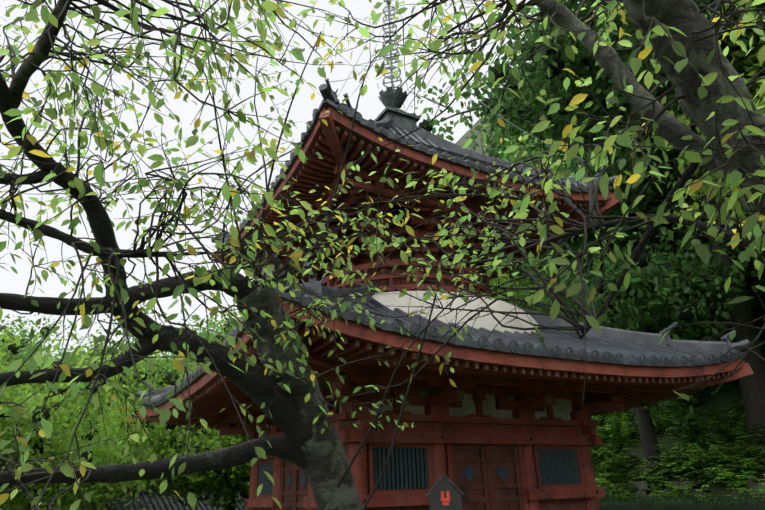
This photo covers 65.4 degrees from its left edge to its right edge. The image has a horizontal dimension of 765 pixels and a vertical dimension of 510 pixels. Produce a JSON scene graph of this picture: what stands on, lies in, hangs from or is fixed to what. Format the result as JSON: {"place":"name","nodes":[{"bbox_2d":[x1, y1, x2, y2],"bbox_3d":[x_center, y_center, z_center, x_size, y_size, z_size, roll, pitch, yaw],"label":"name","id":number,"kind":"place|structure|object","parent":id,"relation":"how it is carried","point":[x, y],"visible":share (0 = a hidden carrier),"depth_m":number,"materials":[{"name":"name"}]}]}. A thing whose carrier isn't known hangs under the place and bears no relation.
{"place":"outdoors","nodes":[
{"label":"outdoors","id":0,"kind":"place"},
{"bbox_2d":[0,0,578,509],"label":"sky","id":1,"kind":"structure","parent":0,"point":[370,106],"materials":[{"name":"white"}]},
{"bbox_2d":[455,67,764,502],"bbox_3d":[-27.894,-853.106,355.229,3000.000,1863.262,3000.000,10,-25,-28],"label":"ground","id":2,"kind":"structure","parent":0,"point":[722,400],"depth_m":19.90,"materials":[{"name":"green plant"}]},
{"bbox_2d":[0,354,40,509],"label":"terrace tree","id":3,"kind":"object","parent":2,"relation":"on","point":[3,504],"visible":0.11,"depth_m":17.88,"materials":[{"name":"green plant"}]},
{"bbox_2d":[0,313,76,362],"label":"terrace tree","id":4,"kind":"object","parent":2,"relation":"on","point":[46,327],"visible":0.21,"depth_m":43.24,"materials":[{"name":"green plant"}]},
{"bbox_2d":[0,361,89,508],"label":"terrace tree","id":5,"kind":"object","parent":2,"relation":"on","point":[34,386],"visible":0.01,"depth_m":26.73,"materials":[{"name":"green plant"}]},
{"bbox_2d":[0,331,161,396],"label":"terrace tree","id":6,"kind":"object","parent":2,"relation":"on","point":[23,353],"depth_m":37.36,"materials":[{"name":"green plant"}]},
{"bbox_2d":[5,332,176,373],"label":"terrace tree","id":7,"kind":"object","parent":2,"relation":"on","point":[75,356],"visible":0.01,"depth_m":42.63,"materials":[{"name":"green plant"}]},
{"bbox_2d":[0,382,185,509],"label":"terrace tree","id":8,"kind":"object","parent":2,"relation":"on","point":[123,423],"visible":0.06,"depth_m":21.76,"materials":[{"name":"green plant"}]},
{"bbox_2d":[0,317,192,509],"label":"terrace tree","id":9,"kind":"object","parent":2,"relation":"on","point":[39,447],"visible":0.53,"depth_m":16.63,"materials":[{"name":"green plant"}]},
{"bbox_2d":[21,350,177,509],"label":"terrace tree","id":10,"kind":"object","parent":2,"relation":"on","point":[82,394],"depth_m":27.14,"materials":[{"name":"green plant"}]},
{"bbox_2d":[22,301,184,482],"bbox_3d":[-15.402,9.815,34.254,12.104,13.885,10.722,10,-25,-27],"label":"terrace tree","id":11,"kind":"object","parent":2,"relation":"on","point":[112,342],"visible":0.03,"depth_m":33.48,"materials":[{"name":"green plant"}]},
{"bbox_2d":[85,339,190,378],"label":"terrace tree","id":12,"kind":"object","parent":2,"relation":"on","point":[146,362],"depth_m":49.22,"materials":[{"name":"green plant"}]},
{"bbox_2d":[76,483,248,509],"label":"tiled roof","id":13,"kind":"structure","parent":2,"relation":"on","point":[143,497],"depth_m":27.52,"materials":[{"name":"tile"}]},
{"bbox_2d":[108,360,250,509],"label":"terrace tree","id":14,"kind":"object","parent":2,"relation":"on","point":[218,476],"visible":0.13,"depth_m":23.27,"materials":[{"name":"green plant"}]},
{"bbox_2d":[153,313,237,509],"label":"terrace tree","id":15,"kind":"object","parent":2,"relation":"on","point":[221,338],"visible":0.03,"depth_m":25.04,"materials":[{"name":"green plant"}]},
{"bbox_2d":[151,424,250,507],"bbox_3d":[-4.116,7.756,26.822,10.536,11.376,11.895,-12,-24,24],"label":"terrace tree","id":16,"kind":"object","parent":2,"relation":"on","point":[208,447],"visible":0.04,"depth_m":23.18,"materials":[{"name":"green plant"}]},
{"bbox_2d":[162,305,241,448],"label":"terrace tree","id":17,"kind":"object","parent":2,"relation":"on","point":[224,324],"visible":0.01,"depth_m":41.14,"materials":[{"name":"green plant"}]},
{"bbox_2d":[0,0,764,509],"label":"cherry trees","id":18,"kind":"object","parent":2,"relation":"on","point":[724,114],"visible":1,"depth_m":3.27,"materials":[{"name":"green plant"}]},
{"bbox_2d":[425,474,463,509],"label":"info sign","id":19,"kind":"object","parent":2,"relation":"on","point":[445,492],"visible":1,"depth_m":6.30,"materials":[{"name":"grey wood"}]},
{"bbox_2d":[136,0,753,509],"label":"pagoda","id":20,"kind":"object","parent":2,"relation":"on","point":[506,422],"visible":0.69,"depth_m":10.44,"materials":[{"name":"wood"}]},
{"bbox_2d":[469,271,514,297],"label":"hill tree","id":21,"kind":"object","parent":2,"relation":"on","point":[501,279],"visible":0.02,"depth_m":46.40,"materials":[{"name":"green plant"}]},
{"bbox_2d":[469,275,546,309],"bbox_3d":[7.694,4.843,40.816,8.222,6.512,8.319,-13,-24,26],"label":"hill tree","id":22,"kind":"object","parent":2,"relation":"on","point":[524,304],"visible":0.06,"depth_m":39.55,"materials":[{"name":"green plant"}]},
{"bbox_2d":[493,267,527,282],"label":"hill tree","id":23,"kind":"object","parent":2,"relation":"on","point":[510,273],"visible":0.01,"depth_m":49.12,"materials":[{"name":"green plant"}]},
{"bbox_2d":[480,110,561,158],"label":"hill tree","id":24,"kind":"object","parent":2,"relation":"on","point":[492,144],"visible":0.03,"depth_m":46.31,"materials":[{"name":"green plant"}]},
{"bbox_2d":[498,131,561,163],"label":"hill tree","id":25,"kind":"object","parent":2,"relation":"on","point":[511,141],"visible":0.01,"depth_m":43.00,"materials":[{"name":"green plant"}]},
{"bbox_2d":[504,142,562,280],"bbox_3d":[11.549,-1.583,41.395,10.446,11.438,9.474,14,-27,-34],"label":"hill tree","id":26,"kind":"object","parent":2,"relation":"on","point":[536,167],"depth_m":39.27,"materials":[{"name":"green plant"}]},
{"bbox_2d":[494,150,589,315],"bbox_3d":[8.837,0.698,33.252,11.039,12.087,11.394,1,-22,-7],"label":"hill tree","id":27,"kind":"object","parent":2,"relation":"on","point":[525,266],"depth_m":33.22,"materials":[{"name":"green plant"}]},
{"bbox_2d":[516,7,602,81],"bbox_3d":[16.360,-9.191,34.456,13.705,17.871,12.430,-15,-25,29],"label":"hill tree","id":28,"kind":"object","parent":2,"relation":"on","point":[533,10],"depth_m":34.99,"materials":[{"name":"green plant"}]},
{"bbox_2d":[410,4,716,429],"bbox_3d":[9.765,-1.053,27.318,14.211,18.910,16.528,-19,-28,37],"label":"hill tree","id":29,"kind":"object","parent":2,"relation":"on","point":[500,131],"visible":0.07,"depth_m":26.18,"materials":[{"name":"green plant"}]},
{"bbox_2d":[442,0,764,451],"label":"hill tree","id":30,"kind":"object","parent":2,"relation":"on","point":[752,386],"visible":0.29,"depth_m":20.48,"materials":[{"name":"green plant"}]},
{"bbox_2d":[596,424,612,440],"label":"tree","id":31,"kind":"object","parent":2,"relation":"on","point":[601,431],"visible":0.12,"depth_m":22.59,"materials":[{"name":"green plant"}]},
{"bbox_2d":[593,462,621,485],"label":"fern","id":32,"kind":"object","parent":2,"relation":"on","point":[603,482],"visible":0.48,"depth_m":20.30,"materials":[{"name":"green plant"}]},
{"bbox_2d":[596,423,620,437],"bbox_3d":[8.628,6.691,22.773,1.493,0.626,1.281,13,-26,-33],"label":"tree","id":33,"kind":"object","parent":2,"relation":"on","point":[605,430],"visible":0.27,"depth_m":22.71,"materials":[{"name":"green plant"}]},
{"bbox_2d":[590,445,637,464],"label":"fern","id":34,"kind":"object","parent":2,"relation":"on","point":[595,451],"visible":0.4,"depth_m":21.44,"materials":[{"name":"green plant"}]},
{"bbox_2d":[597,410,630,421],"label":"shrub","id":35,"kind":"object","parent":2,"relation":"on","point":[610,413],"visible":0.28,"depth_m":23.22,"materials":[{"name":"green plant"}]},
{"bbox_2d":[590,424,641,448],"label":"fern","id":36,"kind":"object","parent":2,"relation":"on","point":[624,442],"visible":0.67,"depth_m":21.58,"materials":[{"name":"green plant"}]},
{"bbox_2d":[601,442,631,456],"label":"fern","id":37,"kind":"object","parent":2,"relation":"on","point":[615,449],"visible":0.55,"depth_m":21.41,"materials":[{"name":"green plant"}]},
{"bbox_2d":[591,444,643,471],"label":"fern","id":38,"kind":"object","parent":2,"relation":"on","point":[612,461],"visible":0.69,"depth_m":20.63,"materials":[{"name":"green plant"}]},
{"bbox_2d":[604,415,632,429],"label":"fern","id":39,"kind":"object","parent":2,"relation":"on","point":[611,427],"visible":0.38,"depth_m":22.26,"materials":[{"name":"green plant"}]},
{"bbox_2d":[596,479,641,500],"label":"fern","id":40,"kind":"object","parent":2,"relation":"on","point":[623,494],"visible":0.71,"depth_m":19.34,"materials":[{"name":"green plant"}]},
{"bbox_2d":[598,423,639,445],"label":"fern","id":41,"kind":"object","parent":2,"relation":"on","point":[611,433],"visible":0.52,"depth_m":22.03,"materials":[{"name":"green plant"}]},
{"bbox_2d":[593,459,645,481],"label":"fern","id":42,"kind":"object","parent":2,"relation":"on","point":[610,469],"visible":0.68,"depth_m":20.13,"materials":[{"name":"green plant"}]},
{"bbox_2d":[604,416,637,428],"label":"fern","id":43,"kind":"object","parent":2,"relation":"on","point":[615,422],"visible":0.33,"depth_m":22.47,"materials":[{"name":"green plant"}]},
{"bbox_2d":[604,469,650,489],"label":"fern","id":44,"kind":"object","parent":2,"relation":"on","point":[624,479],"visible":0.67,"depth_m":19.40,"materials":[{"name":"green plant"}]},
{"bbox_2d":[605,414,655,435],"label":"fern","id":45,"kind":"object","parent":2,"relation":"on","point":[621,422],"visible":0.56,"depth_m":21.92,"materials":[{"name":"green plant"}]},
{"bbox_2d":[607,408,653,417],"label":"fern","id":46,"kind":"object","parent":2,"relation":"on","point":[627,411],"visible":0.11,"depth_m":22.53,"materials":[{"name":"green plant"}]},
{"bbox_2d":[497,128,764,484],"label":"hill tree","id":47,"kind":"object","parent":2,"relation":"on","point":[659,300],"visible":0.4,"depth_m":18.11,"materials":[{"name":"green plant"}]},
{"bbox_2d":[531,0,754,258],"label":"hill tree","id":48,"kind":"object","parent":2,"relation":"on","point":[585,155],"visible":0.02,"depth_m":28.34,"materials":[{"name":"green plant"}]},
{"bbox_2d":[624,409,664,431],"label":"fern","id":49,"kind":"object","parent":2,"relation":"on","point":[653,418],"visible":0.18,"depth_m":20.91,"materials":[{"name":"green plant"}]},
{"bbox_2d":[638,477,666,492],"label":"fern","id":50,"kind":"object","parent":2,"relation":"on","point":[652,485],"visible":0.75,"depth_m":18.48,"materials":[{"name":"green plant"}]},
{"bbox_2d":[629,460,681,482],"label":"fern","id":51,"kind":"object","parent":2,"relation":"on","point":[658,474],"visible":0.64,"depth_m":18.65,"materials":[{"name":"green plant"}]},
{"bbox_2d":[626,404,689,433],"bbox_3d":[9.908,5.621,20.441,2.358,0.870,2.463,0,-22,-5],"label":"fern","id":52,"kind":"object","parent":2,"relation":"on","point":[666,423],"visible":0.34,"depth_m":20.39,"materials":[{"name":"green plant"}]},
{"bbox_2d":[651,491,691,502],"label":"fern","id":53,"kind":"object","parent":2,"relation":"on","point":[668,495],"visible":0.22,"depth_m":17.20,"materials":[{"name":"green plant"}]},
{"bbox_2d":[639,444,705,477],"bbox_3d":[9.021,6.377,18.383,2.174,0.912,1.865,-9,-23,17],"label":"fern","id":54,"kind":"object","parent":2,"relation":"on","point":[682,473],"visible":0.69,"depth_m":18.15,"materials":[{"name":"green plant"}]},
{"bbox_2d":[656,422,688,431],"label":"shrub","id":55,"kind":"object","parent":2,"relation":"on","point":[668,426],"visible":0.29,"depth_m":20.25,"materials":[{"name":"green plant"}]},
{"bbox_2d":[644,444,706,475],"bbox_3d":[9.102,6.448,18.655,1.931,0.944,2.251,-1,-22,-3],"label":"fern","id":56,"kind":"object","parent":2,"relation":"on","point":[668,459],"visible":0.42,"depth_m":18.33,"materials":[{"name":"green plant"}]},
{"bbox_2d":[591,441,764,499],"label":"stone retaining wall","id":57,"kind":"structure","parent":2,"relation":"on","point":[753,484],"depth_m":18.03,"materials":[{"name":"grey stone"}]},
{"bbox_2d":[663,396,697,413],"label":"fern","id":58,"kind":"object","parent":2,"relation":"on","point":[686,408],"visible":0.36,"depth_m":20.50,"materials":[{"name":"green plant"}]},
{"bbox_2d":[598,493,764,509],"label":"hedge","id":59,"kind":"object","parent":2,"relation":"on","point":[746,503],"visible":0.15,"depth_m":13.63,"materials":[{"name":"green plant"}]},
{"bbox_2d":[649,476,715,499],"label":"fern","id":60,"kind":"object","parent":2,"relation":"on","point":[673,488],"visible":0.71,"depth_m":17.35,"materials":[{"name":"green plant"}]},
{"bbox_2d":[661,390,710,407],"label":"fern","id":61,"kind":"object","parent":2,"relation":"on","point":[684,402],"visible":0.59,"depth_m":20.48,"materials":[{"name":"green plant"}]},
{"bbox_2d":[653,404,719,435],"bbox_3d":[10.113,5.407,19.623,2.399,0.885,2.506,-6,-22,9],"label":"fern","id":62,"kind":"object","parent":2,"relation":"on","point":[690,420],"visible":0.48,"depth_m":19.53,"materials":[{"name":"green plant"}]},
{"bbox_2d":[661,409,715,430],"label":"fern","id":63,"kind":"object","parent":2,"relation":"on","point":[667,421],"visible":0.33,"depth_m":19.63,"materials":[{"name":"green plant"}]},
{"bbox_2d":[663,443,715,468],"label":"fern","id":64,"kind":"object","parent":2,"relation":"on","point":[694,452],"visible":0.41,"depth_m":17.71,"materials":[{"name":"green plant"}]},
{"bbox_2d":[665,437,713,457],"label":"fern","id":65,"kind":"object","parent":2,"relation":"on","point":[700,443],"visible":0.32,"depth_m":18.41,"materials":[{"name":"green plant"}]},
{"bbox_2d":[666,427,715,444],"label":"fern","id":66,"kind":"object","parent":2,"relation":"on","point":[689,433],"visible":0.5,"depth_m":18.96,"materials":[{"name":"green plant"}]},
{"bbox_2d":[624,0,764,272],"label":"hill tree","id":67,"kind":"object","parent":2,"relation":"on","point":[753,69],"visible":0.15,"depth_m":15.35,"materials":[{"name":"green plant"}]},
{"bbox_2d":[678,493,718,502],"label":"fern","id":68,"kind":"object","parent":2,"relation":"on","point":[702,498],"visible":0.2,"depth_m":16.34,"materials":[{"name":"green plant"}]},
{"bbox_2d":[682,447,719,464],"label":"fern","id":69,"kind":"object","parent":2,"relation":"on","point":[698,453],"visible":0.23,"depth_m":17.85,"materials":[{"name":"green plant"}]},
{"bbox_2d":[668,409,746,436],"bbox_3d":[10.266,5.349,18.788,2.362,0.892,1.857,-13,-24,25],"label":"fern","id":70,"kind":"object","parent":2,"relation":"on","point":[696,430],"visible":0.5,"depth_m":18.61,"materials":[{"name":"green plant"}]},
{"bbox_2d":[690,384,728,396],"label":"fern","id":71,"kind":"object","parent":2,"relation":"on","point":[706,391],"visible":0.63,"depth_m":20.15,"materials":[{"name":"green plant"}]},
{"bbox_2d":[679,418,743,445],"bbox_3d":[10.430,5.428,18.259,2.172,0.767,2.079,3,-22,-12],"label":"fern","id":72,"kind":"object","parent":2,"relation":"on","point":[719,437],"visible":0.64,"depth_m":18.04,"materials":[{"name":"green plant"}]},
{"bbox_2d":[675,447,756,480],"bbox_3d":[9.486,6.008,17.088,2.627,0.928,2.514,16,-28,-38],"label":"fern","id":73,"kind":"object","parent":2,"relation":"on","point":[709,472],"visible":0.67,"depth_m":16.98,"materials":[{"name":"green plant"}]},
{"bbox_2d":[675,25,763,258],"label":"hill tree","id":74,"kind":"object","parent":2,"relation":"on","point":[694,129],"visible":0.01,"depth_m":19.61,"materials":[{"name":"green plant"}]},
{"bbox_2d":[697,417,744,441],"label":"fern","id":75,"kind":"object","parent":2,"relation":"on","point":[718,429],"visible":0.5,"depth_m":17.97,"materials":[{"name":"green plant"}]},
{"bbox_2d":[705,379,738,394],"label":"fern","id":76,"kind":"object","parent":2,"relation":"on","point":[726,385],"visible":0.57,"depth_m":19.69,"materials":[{"name":"green plant"}]},
{"bbox_2d":[682,441,762,468],"bbox_3d":[10.065,5.781,17.246,2.261,0.798,2.164,12,-26,-31],"label":"fern","id":77,"kind":"object","parent":2,"relation":"on","point":[721,452],"visible":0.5,"depth_m":17.00,"materials":[{"name":"green plant"}]},
{"bbox_2d":[698,467,747,488],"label":"fern","id":78,"kind":"object","parent":2,"relation":"on","point":[722,484],"visible":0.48,"depth_m":16.49,"materials":[{"name":"green plant"}]},
{"bbox_2d":[696,456,764,490],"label":"fern","id":79,"kind":"object","parent":2,"relation":"on","point":[733,478],"visible":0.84,"depth_m":16.04,"materials":[{"name":"green plant"}]},
{"bbox_2d":[699,31,764,133],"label":"hill tree","id":80,"kind":"object","parent":2,"relation":"on","point":[740,66],"visible":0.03,"depth_m":18.25,"materials":[{"name":"green plant"}]},
{"bbox_2d":[700,436,764,469],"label":"fern","id":81,"kind":"object","parent":2,"relation":"on","point":[727,451],"visible":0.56,"depth_m":16.67,"materials":[{"name":"green plant"}]},
{"bbox_2d":[705,445,764,473],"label":"fern","id":82,"kind":"object","parent":2,"relation":"on","point":[749,458],"visible":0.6,"depth_m":16.37,"materials":[{"name":"green plant"}]},
{"bbox_2d":[730,397,745,416],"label":"shrub","id":83,"kind":"object","parent":2,"relation":"on","point":[734,410],"visible":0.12,"depth_m":18.07,"materials":[{"name":"green plant"}]},
{"bbox_2d":[723,488,757,499],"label":"fern","id":84,"kind":"object","parent":2,"relation":"on","point":[748,491],"visible":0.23,"depth_m":14.79,"materials":[{"name":"green plant"}]},
{"bbox_2d":[717,421,764,452],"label":"fern","id":85,"kind":"object","parent":2,"relation":"on","point":[745,446],"visible":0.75,"depth_m":16.77,"materials":[{"name":"green plant"}]},
{"bbox_2d":[739,474,764,497],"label":"fern","id":86,"kind":"object","parent":2,"relation":"on","point":[761,490],"visible":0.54,"depth_m":14.93,"materials":[{"name":"green plant"}]},
{"bbox_2d":[746,279,763,302],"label":"shrub","id":87,"kind":"object","parent":2,"relation":"on","point":[757,289],"visible":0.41,"depth_m":22.13,"materials":[{"name":"green plant"}]},
{"bbox_2d":[748,274,764,289],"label":"shrub","id":88,"kind":"object","parent":2,"relation":"on","point":[757,281],"visible":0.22,"depth_m":22.23,"materials":[{"name":"green plant"}]},
{"bbox_2d":[754,438,764,463],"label":"shrub","id":89,"kind":"object","parent":2,"relation":"on","point":[762,451],"visible":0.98,"depth_m":16.07,"materials":[{"name":"green plant"}]},
{"bbox_2d":[756,324,764,339],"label":"shrub","id":90,"kind":"object","parent":2,"relation":"on","point":[762,335],"visible":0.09,"depth_m":20.32,"materials":[{"name":"green plant"}]},
{"bbox_2d":[758,336,764,354],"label":"shrub","id":91,"kind":"object","parent":2,"relation":"on","point":[762,347],"visible":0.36,"depth_m":19.40,"materials":[{"name":"green plant"}]}
]}

